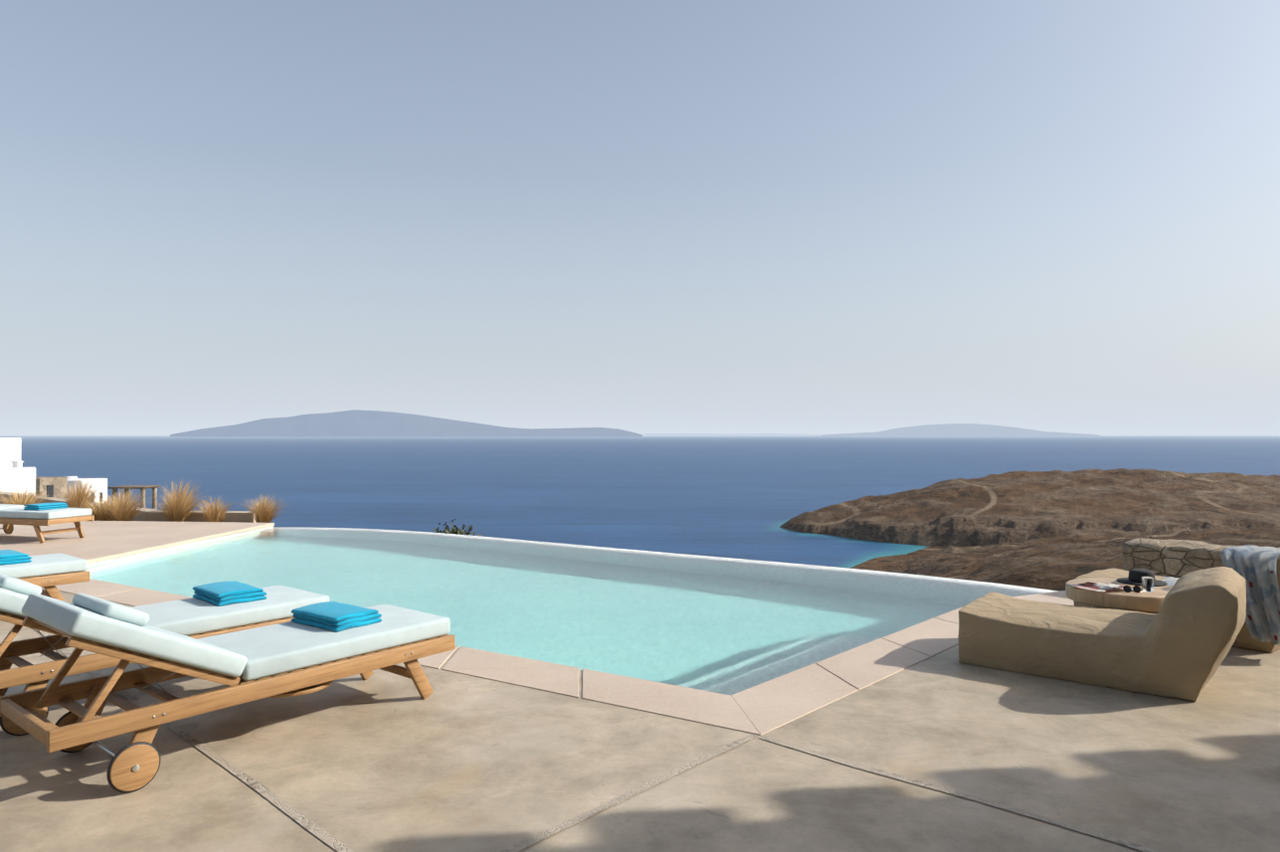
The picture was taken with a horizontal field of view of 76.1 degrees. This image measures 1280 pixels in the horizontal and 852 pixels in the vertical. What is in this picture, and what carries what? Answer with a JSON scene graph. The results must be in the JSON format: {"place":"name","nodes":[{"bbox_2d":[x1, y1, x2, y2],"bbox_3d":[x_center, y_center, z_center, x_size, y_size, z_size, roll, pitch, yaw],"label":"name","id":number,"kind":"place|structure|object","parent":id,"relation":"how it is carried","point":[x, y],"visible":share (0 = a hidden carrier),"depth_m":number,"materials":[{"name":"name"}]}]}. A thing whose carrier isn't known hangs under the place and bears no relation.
{"place":"outdoors","nodes":[
{"label":"outdoors","id":0,"kind":"place"},
{"bbox_2d":[170,409,642,436],"bbox_3d":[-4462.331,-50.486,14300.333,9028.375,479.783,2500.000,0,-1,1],"label":"island","id":1,"kind":"structure","parent":0,"point":[355,423],"depth_m":13550.52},
{"bbox_2d":[0,526,1279,851],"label":"terrace","id":2,"kind":"structure","parent":0,"point":[380,761],"depth_m":3.66,"materials":[{"name":"concrete"}]},
{"bbox_2d":[0,549,89,601],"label":"sun lounger","id":3,"kind":"object","parent":2,"relation":"on","point":[49,573],"visible":0.85,"depth_m":6.83,"materials":[{"name":"white fabric"}]},
{"bbox_2d":[0,521,274,563],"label":"stone deck","id":4,"kind":"structure","parent":2,"relation":"on","point":[100,541],"depth_m":12.12,"materials":[{"name":"beige stone"}]},
{"bbox_2d":[0,502,94,543],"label":"sun lounger","id":5,"kind":"object","parent":4,"relation":"on","point":[36,516],"visible":0.98,"depth_m":11.55,"materials":[{"name":"white fabric"}]},
{"bbox_2d":[0,573,329,735],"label":"sun lounger","id":6,"kind":"object","parent":2,"relation":"on","point":[214,609],"visible":0.54,"depth_m":4.77,"materials":[{"name":"white fabric"}]},
{"bbox_2d":[0,592,454,793],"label":"sun lounger","id":7,"kind":"object","parent":2,"relation":"on","point":[312,648],"visible":1,"depth_m":3.80,"materials":[{"name":"white fabric"}]},
{"bbox_2d":[42,578,1074,735],"bbox_3d":[-1.135,1.597,6.601,11.691,0.047,4.967,0,-1,1],"label":"pool coping","id":8,"kind":"object","parent":2,"relation":"on","point":[767,706],"visible":0.54,"depth_m":5.06,"materials":[{"name":"beige stone"}]},
{"bbox_2d":[85,527,1058,696],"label":"pool water","id":9,"kind":"structure","parent":2,"relation":"on","point":[730,627],"depth_m":8.22,"materials":[{"name":"teal liquid"}]},
{"bbox_2d":[32,628,1158,851],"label":"terrace joints","id":10,"kind":"object","parent":2,"relation":"on","point":[323,835],"visible":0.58,"depth_m":3.44,"materials":[{"name":"grey concrete"}]},
{"bbox_2d":[957,566,1246,702],"bbox_3d":[2.950,1.220,5.284,1.553,0.707,0.948,-1,-1,39],"label":"lounge chair","id":11,"kind":"object","parent":2,"relation":"on","point":[1179,644],"visible":1,"depth_m":4.88,"materials":[{"name":"fabric"}]},
{"bbox_2d":[1064,568,1173,613],"bbox_3d":[3.441,1.314,5.865,0.775,0.517,0.730,0,-1,11],"label":"round table","id":12,"kind":"object","parent":2,"relation":"on","point":[1142,591],"visible":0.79,"depth_m":5.68,"materials":[{"name":"brown wood"}]},
{"bbox_2d":[1073,555,1279,652],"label":"lounge chair","id":13,"kind":"object","parent":2,"relation":"on","point":[1244,640],"visible":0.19,"depth_m":5.76,"materials":[{"name":"fabric"}]},
{"bbox_2d":[1162,576,1179,586],"bbox_3d":[4.270,1.228,6.348,0.505,0.029,0.744,-1,-1,42],"label":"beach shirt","id":14,"kind":"object","parent":13,"relation":"on","point":[1170,581],"visible":0.15,"depth_m":6.51,"materials":[{"name":"white fabric"}]},
{"bbox_2d":[1221,545,1279,645],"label":"throw blanket","id":15,"kind":"object","parent":13,"relation":"on","point":[1254,567],"visible":0.96,"depth_m":5.58,"materials":[{"name":"white fabric"}]},
{"bbox_2d":[1121,538,1239,577],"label":"stone wall","id":16,"kind":"structure","parent":2,"relation":"on","point":[1172,558],"depth_m":7.51,"materials":[{"name":"beige stone"}]},
{"bbox_2d":[0,435,1279,568],"bbox_3d":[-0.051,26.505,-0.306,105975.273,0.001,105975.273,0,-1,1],"label":"sea water","id":17,"kind":"structure","parent":0,"point":[741,497],"depth_m":562.38,"materials":[{"name":"blue liquid"}]},
{"bbox_2d":[0,0,1279,435],"label":"sky","id":18,"kind":"structure","parent":0,"point":[806,217],"materials":[{"name":"blue"}]},
{"bbox_2d":[821,423,1099,436],"bbox_3d":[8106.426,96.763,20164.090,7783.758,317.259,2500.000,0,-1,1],"label":"island","id":19,"kind":"structure","parent":0,"point":[962,430],"depth_m":19416.09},
{"bbox_2d":[779,468,1279,591],"bbox_3d":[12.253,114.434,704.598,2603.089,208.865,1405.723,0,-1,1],"label":"headland","id":20,"kind":"structure","parent":0,"point":[1054,530],"depth_m":203.59,"materials":[{"name":"brown soil"}]},
{"bbox_2d":[0,437,20,467],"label":"building","id":21,"kind":"structure","parent":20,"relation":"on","point":[10,450],"depth_m":73.13,"materials":[{"name":"white paint"}]},
{"bbox_2d":[0,461,35,495],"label":"building","id":22,"kind":"structure","parent":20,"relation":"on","point":[18,475],"depth_m":66.73,"materials":[{"name":"white paint"}]},
{"bbox_2d":[35,476,67,499],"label":"building","id":23,"kind":"structure","parent":20,"relation":"on","point":[47,485],"depth_m":86.40,"materials":[{"name":"beige stone"}]},
{"bbox_2d":[66,476,107,503],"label":"white house","id":24,"kind":"structure","parent":20,"relation":"on","point":[99,486],"depth_m":98.17,"materials":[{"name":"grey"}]},
{"bbox_2d":[0,491,256,523],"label":"planter wall","id":25,"kind":"structure","parent":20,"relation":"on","point":[233,516],"depth_m":16.01,"materials":[{"name":"beige stone"}]},
{"bbox_2d":[0,486,58,505],"bbox_3d":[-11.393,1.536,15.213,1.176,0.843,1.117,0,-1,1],"label":"feather grass","id":26,"kind":"object","parent":25,"relation":"on","point":[23,501],"depth_m":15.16,"materials":[{"name":"beige plant"}]},
{"bbox_2d":[58,476,107,508],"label":"feather grass","id":27,"kind":"object","parent":25,"relation":"on","point":[80,496],"depth_m":15.58,"materials":[{"name":"beige plant"}]},
{"bbox_2d":[73,494,142,521],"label":"feather grass","id":28,"kind":"object","parent":25,"relation":"on","point":[96,513],"depth_m":15.13,"materials":[{"name":"beige plant"}]},
{"bbox_2d":[93,486,154,521],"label":"feather grass","id":29,"kind":"object","parent":25,"relation":"on","point":[121,512],"depth_m":14.76,"materials":[{"name":"beige plant"}]},
{"bbox_2d":[151,479,211,522],"bbox_3d":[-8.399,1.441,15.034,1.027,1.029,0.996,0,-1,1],"label":"feather grass","id":30,"kind":"object","parent":25,"relation":"on","point":[178,512],"depth_m":14.96,"materials":[{"name":"beige plant"}]},
{"bbox_2d":[193,496,233,522],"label":"feather grass","id":31,"kind":"object","parent":25,"relation":"on","point":[213,513],"depth_m":14.88,"materials":[{"name":"beige plant"}]},
{"bbox_2d":[238,493,294,523],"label":"feather grass","id":32,"kind":"object","parent":25,"relation":"on","point":[265,512],"depth_m":15.27,"materials":[{"name":"beige plant"}]},
{"bbox_2d":[107,485,161,510],"bbox_3d":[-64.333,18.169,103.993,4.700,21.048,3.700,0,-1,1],"label":"pergola","id":33,"kind":"object","parent":20,"relation":"on","point":[144,487],"visible":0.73,"depth_m":102.88,"materials":[{"name":"stone"}]},
{"bbox_2d":[432,519,481,536],"bbox_3d":[-3.401,2.263,15.221,1.199,1.072,0.941,0,-1,1],"label":"scrub bush","id":34,"kind":"object","parent":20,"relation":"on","point":[455,530],"visible":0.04,"depth_m":15.20,"materials":[{"name":"green plant"}]}
]}

